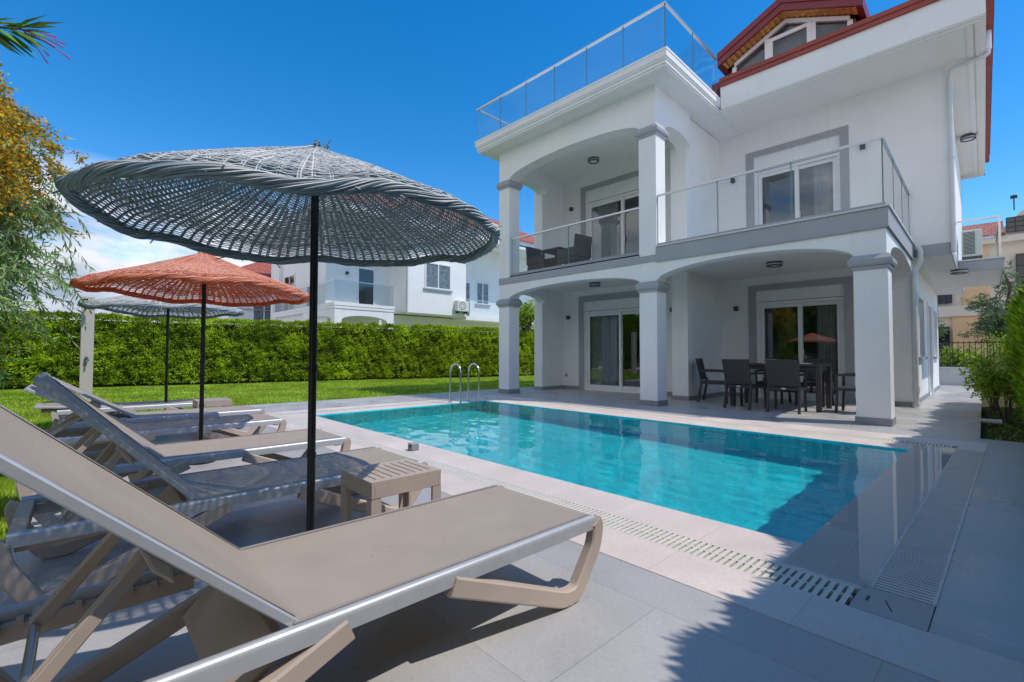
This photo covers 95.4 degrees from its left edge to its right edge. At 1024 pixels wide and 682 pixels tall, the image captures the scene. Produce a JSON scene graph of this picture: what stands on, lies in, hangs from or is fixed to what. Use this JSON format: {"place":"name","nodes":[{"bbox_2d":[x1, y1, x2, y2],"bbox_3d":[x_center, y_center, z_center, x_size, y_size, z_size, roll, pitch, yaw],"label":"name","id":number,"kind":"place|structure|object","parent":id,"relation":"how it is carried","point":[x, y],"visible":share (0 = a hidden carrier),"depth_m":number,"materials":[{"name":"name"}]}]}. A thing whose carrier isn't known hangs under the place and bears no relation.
{"place":"outdoors","nodes":[
{"label":"outdoors","id":0,"kind":"place"},
{"bbox_2d":[0,14,70,63],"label":"frond","id":1,"kind":"object","parent":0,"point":[7,39],"visible":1,"depth_m":1.40,"materials":[{"name":"green plant"}]},
{"bbox_2d":[0,375,533,540],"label":"lawn","id":2,"kind":"structure","parent":0,"point":[22,390],"depth_m":13.38,"materials":[{"name":"plant"}]},
{"bbox_2d":[0,63,133,389],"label":"wattle tree","id":3,"kind":"object","parent":2,"relation":"on","point":[17,161],"visible":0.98,"depth_m":5.85,"materials":[{"name":"green plant"}]},
{"bbox_2d":[79,296,94,401],"bbox_3d":[-8.921,0.203,9.779,0.210,2.300,0.535,2,-2,-43],"label":"outdoor shower","id":4,"kind":"object","parent":2,"relation":"on","point":[86,359],"visible":0.73,"depth_m":9.82,"materials":[{"name":"beige paint"}]},
{"bbox_2d":[0,309,533,388],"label":"hedge","id":5,"kind":"object","parent":2,"relation":"on","point":[127,352],"visible":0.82,"depth_m":17.28,"materials":[{"name":"green plant"}]},
{"bbox_2d":[519,299,533,375],"bbox_3d":[0.616,-0.179,23.902,1.640,4.044,1.600,-1,-2,35],"label":"garden tree","id":6,"kind":"object","parent":2,"relation":"on","point":[526,315],"visible":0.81,"depth_m":23.70,"materials":[{"name":"green plant"}]},
{"bbox_2d":[0,384,1023,681],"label":"deck paving","id":7,"kind":"structure","parent":0,"point":[618,620],"depth_m":1.88,"materials":[{"name":"grey tile"}]},
{"bbox_2d":[33,398,220,421],"bbox_3d":[-5.368,1.042,6.751,2.164,0.397,0.704,2,-2,-43],"label":"sun lounger","id":8,"kind":"object","parent":7,"relation":"on","point":[56,410],"visible":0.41,"depth_m":6.47,"materials":[{"name":"beige plastic"}]},
{"bbox_2d":[24,384,286,451],"bbox_3d":[-3.505,0.800,4.775,2.046,0.770,0.704,2,-2,-43],"label":"sun lounger","id":9,"kind":"object","parent":7,"relation":"on","point":[213,427],"visible":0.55,"depth_m":4.65,"materials":[{"name":"beige plastic"}]},
{"bbox_2d":[51,377,264,446],"bbox_3d":[-4.222,0.813,5.692,2.030,0.795,0.704,2,-2,-43],"label":"sun lounger","id":10,"kind":"object","parent":7,"relation":"on","point":[146,416],"visible":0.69,"depth_m":5.57,"materials":[{"name":"beige plastic"}]},
{"bbox_2d":[78,289,243,409],"bbox_3d":[-5.241,0.210,7.083,2.022,2.079,2.045,2,-2,-45],"label":"wicker parasol","id":11,"kind":"object","parent":7,"relation":"on","point":[126,303],"visible":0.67,"depth_m":7.07,"materials":[{"name":"grey wicker"}]},
{"bbox_2d":[16,388,350,526],"bbox_3d":[-2.375,0.698,3.643,2.010,0.910,0.704,2,-2,-43],"label":"sun lounger","id":12,"kind":"object","parent":7,"relation":"on","point":[178,457],"visible":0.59,"depth_m":3.49,"materials":[{"name":"beige plastic"}]},
{"bbox_2d":[69,252,309,464],"bbox_3d":[-3.022,0.139,4.555,1.918,2.079,1.934,2,-2,-45],"label":"wicker parasol","id":13,"kind":"object","parent":7,"relation":"on","point":[217,276],"visible":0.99,"depth_m":4.53,"materials":[{"name":"orange wicker"}]},
{"bbox_2d":[192,398,231,407],"bbox_3d":[-4.276,1.036,6.645,0.416,0.405,0.374,2,-2,-43],"label":"side table","id":14,"kind":"object","parent":7,"relation":"on","point":[212,402],"visible":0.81,"depth_m":6.55,"materials":[{"name":"beige plastic"}]},
{"bbox_2d":[0,373,427,602],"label":"sun lounger","id":15,"kind":"object","parent":7,"relation":"on","point":[213,495],"visible":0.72,"depth_m":2.38,"materials":[{"name":"beige plastic"}]},
{"bbox_2d":[51,139,501,531],"bbox_3d":[-0.998,0.052,2.336,1.895,2.130,1.896,2,-2,-45],"label":"wicker parasol","id":16,"kind":"object","parent":7,"relation":"on","point":[314,168],"visible":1,"depth_m":2.33,"materials":[{"name":"grey wicker"}]},
{"bbox_2d":[0,405,602,681],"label":"sun lounger","id":17,"kind":"object","parent":7,"relation":"on","point":[320,594],"visible":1,"depth_m":1.42,"materials":[{"name":"beige plastic"}]},
{"bbox_2d":[340,459,440,522],"bbox_3d":[-0.678,0.923,2.608,0.416,0.405,0.374,2,-2,-43],"label":"side table","id":18,"kind":"object","parent":7,"relation":"on","point":[374,484],"visible":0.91,"depth_m":2.54,"materials":[{"name":"beige plastic"}]},
{"bbox_2d":[316,401,907,450],"bbox_3d":[0.501,1.918,6.575,3.810,1.353,7.400,2,-2,-43],"label":"pool basin","id":19,"kind":"object","parent":7,"relation":"in","point":[653,420],"visible":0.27,"depth_m":7.18,"materials":[{"name":"teal tile"}]},
{"bbox_2d":[318,401,906,543],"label":"pool water","id":20,"kind":"structure","parent":19,"relation":"in","point":[799,490],"depth_m":4.82,"materials":[{"name":"teal liquid"}]},
{"bbox_2d":[273,414,982,612],"bbox_3d":[0.524,1.274,6.618,5.065,0.063,8.555,2,-2,-43],"label":"overflow channel","id":21,"kind":"object","parent":7,"relation":"on","point":[858,589],"visible":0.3,"depth_m":2.10,"materials":[{"name":"grey plastic"}]},
{"bbox_2d":[281,398,485,414],"bbox_3d":[-2.318,1.341,9.693,4.655,0.026,0.180,2,-2,-43],"label":"drain grating","id":22,"kind":"object","parent":21,"relation":"on","point":[378,406],"visible":0.56,"depth_m":9.38,"materials":[{"name":"white plastic"}]},
{"bbox_2d":[270,414,857,605],"bbox_3d":[-1.343,1.206,5.063,0.210,0.026,8.300,2,-2,-43],"label":"drain grating","id":23,"kind":"object","parent":21,"relation":"on","point":[802,581],"visible":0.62,"depth_m":2.60,"materials":[{"name":"white plastic"}]},
{"bbox_2d":[487,397,956,447],"bbox_3d":[2.228,1.309,8.357,0.200,0.026,8.320,2,-2,-43],"label":"drain grating","id":24,"kind":"object","parent":21,"relation":"on","point":[883,439],"visible":0.69,"depth_m":6.83,"materials":[{"name":"white plastic"}]},
{"bbox_2d":[849,585,935,631],"bbox_3d":[1.585,1.117,1.944,0.265,0.026,0.248,2,-2,-43],"label":"drain cover","id":25,"kind":"object","parent":21,"relation":"on","point":[901,609],"visible":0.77,"depth_m":1.93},
{"bbox_2d":[869,449,984,607],"bbox_3d":[3.362,1.170,3.572,4.545,0.026,0.225,2,-2,-43],"label":"drain grating","id":26,"kind":"object","parent":21,"relation":"on","point":[915,566],"visible":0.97,"depth_m":2.67,"materials":[{"name":"white plastic"}]},
{"bbox_2d":[265,395,1023,681],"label":"pool coping","id":27,"kind":"object","parent":7,"relation":"on","point":[853,542],"visible":0.75,"depth_m":2.64,"materials":[{"name":"beige stone"}]},
{"bbox_2d":[408,442,418,450],"bbox_3d":[-1.083,1.156,5.101,0.102,0.078,0.094,2,-2,-43],"label":"grey box","id":28,"kind":"object","parent":27,"relation":"on","point":[413,446],"visible":1,"depth_m":5.07,"materials":[{"name":"plastic"}]},
{"bbox_2d":[448,363,479,404],"bbox_3d":[-1.044,1.339,10.226,0.590,1.720,0.459,2,-2,-43],"label":"pool ladder","id":29,"kind":"object","parent":27,"relation":"attached to","point":[458,365],"visible":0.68,"depth_m":10.19,"materials":[{"name":"metal"}]},
{"bbox_2d":[695,358,729,403],"bbox_3d":[4.531,0.883,10.486,0.690,0.974,0.592,-1,-2,35],"label":"dining chair","id":30,"kind":"object","parent":7,"relation":"on","point":[702,370],"visible":0.72,"depth_m":10.41,"materials":[{"name":"wicker"}]},
{"bbox_2d":[475,0,1004,426],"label":"villa","id":31,"kind":"object","parent":7,"relation":"on","point":[788,186],"visible":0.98,"depth_m":10.68,"materials":[{"name":"white paint"}]},
{"bbox_2d":[526,246,554,270],"bbox_3d":[0.836,-2.236,13.391,0.640,0.980,0.668,2,-2,-45],"label":"balcony armchair","id":32,"kind":"object","parent":31,"relation":"on","point":[533,258],"visible":0.75,"depth_m":13.33,"materials":[{"name":"wicker"}]},
{"bbox_2d":[540,247,563,267],"bbox_3d":[1.259,-2.135,12.887,0.680,0.750,0.680,2,-2,-45],"label":"balcony table","id":33,"kind":"object","parent":31,"relation":"on","point":[553,251],"visible":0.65,"depth_m":12.86,"materials":[{"name":"wicker"}]},
{"bbox_2d":[558,233,591,264],"bbox_3d":[1.681,-2.264,12.388,0.640,0.980,0.668,1,-2,-39],"label":"balcony armchair","id":34,"kind":"object","parent":31,"relation":"on","point":[580,250],"visible":0.85,"depth_m":12.17,"materials":[{"name":"wicker"}]},
{"bbox_2d":[585,297,639,391],"bbox_3d":[3.117,0.114,13.296,0.235,2.603,2.376,2,-2,-45],"label":"sliding door","id":35,"kind":"structure","parent":31,"relation":"in","point":[601,365],"depth_m":13.71,"materials":[{"name":"white plastic"}]},
{"bbox_2d":[587,176,638,259],"bbox_3d":[3.150,-3.180,13.364,0.235,2.713,2.296,2,-2,-45],"label":"sliding door","id":36,"kind":"structure","parent":31,"relation":"in","point":[602,201],"depth_m":13.74,"materials":[{"name":"white plastic"}]},
{"bbox_2d":[732,15,852,72],"bbox_3d":[6.713,-6.960,11.302,0.195,1.700,2.570,2,-2,-45],"label":"dormer window","id":37,"kind":"structure","parent":31,"relation":"in","point":[791,33],"depth_m":11.32,"materials":[{"name":"white plastic"}]},
{"bbox_2d":[754,135,840,224],"bbox_3d":[6.790,-3.241,11.102,0.235,2.713,1.781,2,-2,-45],"label":"sliding door","id":38,"kind":"structure","parent":31,"relation":"in","point":[826,167],"depth_m":10.89,"materials":[{"name":"white plastic"}]},
{"bbox_2d":[757,284,845,400],"bbox_3d":[6.825,0.054,11.035,0.235,2.603,1.806,2,-2,-45],"label":"sliding door","id":39,"kind":"structure","parent":31,"relation":"in","point":[829,299],"depth_m":10.80,"materials":[{"name":"white plastic"}]},
{"bbox_2d":[917,292,927,358],"bbox_3d":[9.481,-0.327,10.815,1.470,1.500,0.130,2,-2,-45],"label":"side window","id":40,"kind":"structure","parent":31,"relation":"in","point":[919,296],"depth_m":10.87,"materials":[{"name":"white plastic"}]},
{"bbox_2d":[926,301,933,394],"bbox_3d":[11.241,0.196,12.526,1.240,2.440,0.031,2,-2,-45],"label":"side door","id":41,"kind":"structure","parent":31,"relation":"in","point":[928,304],"depth_m":12.17,"materials":[{"name":"white plastic"}]},
{"bbox_2d":[932,307,939,358],"bbox_3d":[12.659,-0.230,13.951,1.440,1.500,0.130,2,-2,-45],"label":"side window","id":42,"kind":"structure","parent":31,"relation":"in","point":[933,309],"depth_m":13.48,"materials":[{"name":"white plastic"}]},
{"bbox_2d":[721,359,766,410],"bbox_3d":[4.592,0.846,9.215,0.690,0.974,0.592,1,-2,-33],"label":"dining chair","id":43,"kind":"object","parent":7,"relation":"on","point":[737,373],"visible":0.94,"depth_m":9.07,"materials":[{"name":"wicker"}]},
{"bbox_2d":[755,359,791,403],"bbox_3d":[5.810,0.881,10.353,0.690,0.974,0.591,2,-2,-45],"label":"dining chair","id":44,"kind":"object","parent":7,"relation":"on","point":[781,392],"visible":0.21,"depth_m":10.29,"materials":[{"name":"wicker"}]},
{"bbox_2d":[730,363,831,412],"bbox_3d":[5.419,0.896,9.433,1.600,0.880,0.940,-2,-2,44],"label":"dining table","id":45,"kind":"object","parent":7,"relation":"on","point":[818,369],"visible":0.66,"depth_m":9.16,"materials":[{"name":"wicker"}]},
{"bbox_2d":[765,359,807,413],"bbox_3d":[5.096,0.830,8.660,0.592,0.974,0.690,-1,-2,42],"label":"dining chair","id":46,"kind":"object","parent":7,"relation":"on","point":[783,374],"visible":1,"depth_m":8.48,"materials":[{"name":"wicker"}]},
{"bbox_2d":[795,359,834,406],"bbox_3d":[6.361,0.866,9.795,0.690,0.974,0.591,2,-2,-41],"label":"dining chair","id":47,"kind":"object","parent":7,"relation":"on","point":[811,376],"visible":0.56,"depth_m":9.80,"materials":[{"name":"wicker"}]},
{"bbox_2d":[834,373,855,412],"bbox_3d":[6.319,0.826,8.448,0.592,0.974,0.690,2,-2,-43],"label":"dining chair","id":48,"kind":"object","parent":7,"relation":"on","point":[843,388],"visible":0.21,"depth_m":8.49,"materials":[{"name":"wicker"}]},
{"bbox_2d":[939,341,998,366],"bbox_3d":[16.279,0.793,16.711,1.584,1.561,1.862,1,-2,-22],"label":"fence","id":49,"kind":"object","parent":7,"relation":"on","point":[946,356],"visible":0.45,"depth_m":16.73,"materials":[{"name":"black metal"}]},
{"bbox_2d":[0,0,1023,322],"label":"sky","id":50,"kind":"structure","parent":0,"point":[396,86],"materials":[{"name":"blue"}]},
{"bbox_2d":[981,394,1023,442],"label":"planting bed","id":51,"kind":"object","parent":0,"point":[985,405],"depth_m":7.42,"materials":[{"name":"green plant"}]},
{"bbox_2d":[962,368,1008,413],"bbox_3d":[9.310,0.954,9.069,0.632,0.923,0.806,2,-2,-45],"label":"leafy shrub","id":52,"kind":"object","parent":51,"relation":"on","point":[993,409],"visible":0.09,"depth_m":9.07,"materials":[{"name":"green plant"}]},
{"bbox_2d":[957,350,1017,422],"bbox_3d":[8.354,0.767,7.985,1.023,1.230,1.097,2,-2,-45],"label":"leafy shrub","id":53,"kind":"object","parent":51,"relation":"on","point":[984,377],"visible":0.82,"depth_m":7.95,"materials":[{"name":"green plant"}]},
{"bbox_2d":[981,418,1001,424],"bbox_3d":[7.770,1.305,7.556,0.242,0.094,0.096,-1,-2,41],"label":"drain pipe","id":54,"kind":"object","parent":51,"relation":"on","point":[992,421],"visible":0.84,"depth_m":7.53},
{"bbox_2d":[1001,311,1012,395],"bbox_3d":[10.925,0.202,9.498,1.233,2.507,1.380,1,-2,-21],"label":"conifer","id":55,"kind":"object","parent":51,"relation":"on","point":[1007,353],"visible":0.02,"depth_m":10.01,"materials":[{"name":"green plant"}]},
{"bbox_2d":[1004,305,1011,363],"bbox_3d":[10.600,0.126,9.128,1.423,2.640,1.384,1,-2,-38],"label":"conifer","id":56,"kind":"object","parent":51,"relation":"on","point":[1007,334],"visible":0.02,"depth_m":9.66,"materials":[{"name":"green plant"}]},
{"bbox_2d":[1004,304,1015,402],"bbox_3d":[10.235,0.108,8.819,1.262,2.658,1.293,-1,-2,27],"label":"conifer","id":57,"kind":"object","parent":51,"relation":"on","point":[1007,314],"visible":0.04,"depth_m":9.24,"materials":[{"name":"green plant"}]},
{"bbox_2d":[1005,296,1020,408],"bbox_3d":[9.200,0.093,7.795,1.382,2.622,1.277,1,-2,-34],"label":"conifer","id":58,"kind":"object","parent":51,"relation":"on","point":[1011,342],"visible":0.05,"depth_m":8.20,"materials":[{"name":"green plant"}]},
{"bbox_2d":[1005,285,1023,423],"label":"conifer","id":59,"kind":"object","parent":51,"relation":"on","point":[1015,350],"visible":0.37,"depth_m":6.83,"materials":[{"name":"green plant"}]},
{"bbox_2d":[1009,328,1019,374],"bbox_3d":[8.868,0.092,7.434,1.418,2.603,1.280,1,-2,-28],"label":"conifer","id":60,"kind":"object","parent":51,"relation":"on","point":[1013,346],"visible":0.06,"depth_m":7.80,"materials":[{"name":"green plant"}]},
{"bbox_2d":[1007,295,1023,416],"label":"conifer","id":61,"kind":"object","parent":51,"relation":"on","point":[1014,366],"visible":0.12,"depth_m":7.49,"materials":[{"name":"green plant"}]},
{"bbox_2d":[1011,280,1023,419],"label":"conifer","id":62,"kind":"object","parent":51,"relation":"on","point":[1019,318],"visible":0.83,"depth_m":6.14,"materials":[{"name":"green plant"}]},
{"bbox_2d":[1014,289,1023,394],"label":"conifer","id":63,"kind":"object","parent":51,"relation":"on","point":[1021,346],"visible":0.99,"depth_m":5.85,"materials":[{"name":"green plant"}]},
{"bbox_2d":[1014,286,1023,376],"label":"conifer","id":64,"kind":"object","parent":51,"relation":"on","point":[1020,325],"visible":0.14,"depth_m":6.35,"materials":[{"name":"green plant"}]},
{"label":"ground","id":65,"kind":"structure","parent":0,"visible":0},
{"bbox_2d":[188,262,270,324],"bbox_3d":[-19.537,-1.951,35.093,6.400,8.001,11.700,2,-2,-45],"label":"distant villa","id":66,"kind":"object","parent":65,"relation":"on","point":[256,313],"visible":0.06,"depth_m":31.27,"materials":[{"name":"white paint"}]},
{"bbox_2d":[252,301,270,320],"bbox_3d":[-16.679,-1.956,31.343,1.400,1.400,0.050,2,-2,-45],"label":"window","id":67,"kind":"structure","parent":66,"relation":"in","point":[257,314],"depth_m":31.24,"materials":[{"name":"grey glass"}]},
{"bbox_2d":[251,194,533,331],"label":"neighbour house","id":68,"kind":"structure","parent":65,"relation":"on","point":[460,295],"depth_m":26.33,"materials":[{"name":"white paint"}]},
{"bbox_2d":[284,274,295,310],"bbox_3d":[-13.097,-2.741,27.418,0.050,2.250,1.700,2,-2,-45],"label":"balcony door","id":69,"kind":"structure","parent":68,"relation":"in","point":[290,280],"depth_m":27.37,"materials":[{"name":"white plastic"}]},
{"bbox_2d":[357,267,374,304],"bbox_3d":[-7.948,-2.818,25.371,1.000,2.300,0.050,2,-2,-45],"label":"balcony door","id":70,"kind":"structure","parent":68,"relation":"in","point":[365,292],"depth_m":25.37,"materials":[{"name":"glass"}]},
{"bbox_2d":[423,263,452,292],"bbox_3d":[-4.225,-3.666,26.787,1.990,1.570,0.100,2,-2,-45],"label":"window","id":71,"kind":"structure","parent":68,"relation":"in","point":[437,276],"depth_m":26.78,"materials":[{"name":"grey glass"}]},
{"bbox_2d":[466,282,470,315],"bbox_3d":[-2.935,-2.606,29.754,0.700,2.350,0.050,2,-2,-45],"label":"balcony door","id":72,"kind":"structure","parent":68,"relation":"in","point":[468,284],"depth_m":29.92,"materials":[{"name":"glass"}]},
{"bbox_2d":[475,282,490,306],"bbox_3d":[-1.920,-3.081,30.734,1.300,1.540,0.100,2,-2,-45],"label":"window","id":73,"kind":"structure","parent":68,"relation":"in","point":[482,289],"depth_m":30.71,"materials":[{"name":"glass"}]},
{"bbox_2d":[938,320,947,345],"bbox_3d":[16.724,0.166,19.010,1.924,3.061,1.699,2,-2,-45],"label":"feathery tree","id":74,"kind":"object","parent":65,"relation":"on","point":[941,328],"visible":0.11,"depth_m":18.51,"materials":[{"name":"green plant"}]},
{"bbox_2d":[939,341,1006,385],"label":"garden wall","id":75,"kind":"structure","parent":65,"relation":"on","point":[949,376],"depth_m":16.38,"materials":[{"name":"white paint"}]},
{"bbox_2d":[938,195,1023,366],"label":"apartment building","id":76,"kind":"structure","parent":65,"relation":"on","point":[954,315],"depth_m":19.90,"materials":[{"name":"beige paint"}]},
{"bbox_2d":[939,327,949,366],"bbox_3d":[18.857,0.293,20.833,0.070,1.824,1.074,2,-2,-45],"label":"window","id":77,"kind":"structure","parent":76,"relation":"in","point":[946,336],"depth_m":20.57,"materials":[{"name":"black glass"}]},
{"bbox_2d":[938,294,951,303],"bbox_3d":[18.932,-2.183,20.834,0.070,1.074,1.074,2,-2,-45],"label":"window","id":78,"kind":"structure","parent":76,"relation":"in","point":[942,299],"depth_m":20.61,"materials":[{"name":"grey glass"}]},
{"bbox_2d":[1006,215,1023,232],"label":"window","id":79,"kind":"structure","parent":76,"relation":"in","point":[1013,224],"depth_m":19.13,"materials":[{"name":"grey glass"}]},
{"bbox_2d":[1016,253,1023,288],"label":"window","id":80,"kind":"structure","parent":76,"relation":"in","point":[1019,257],"depth_m":19.03,"materials":[{"name":"grey glass"}]},
{"bbox_2d":[954,261,1023,362],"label":"feathery tree","id":81,"kind":"object","parent":65,"relation":"on","point":[993,321],"visible":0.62,"depth_m":16.75,"materials":[{"name":"green plant"}]},
{"bbox_2d":[976,331,1008,367],"bbox_3d":[17.247,0.503,16.166,2.214,2.109,1.620,2,-2,-45],"label":"leafy shrub","id":82,"kind":"object","parent":65,"relation":"on","point":[1002,352],"visible":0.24,"depth_m":16.20,"materials":[{"name":"green plant"}]}
]}

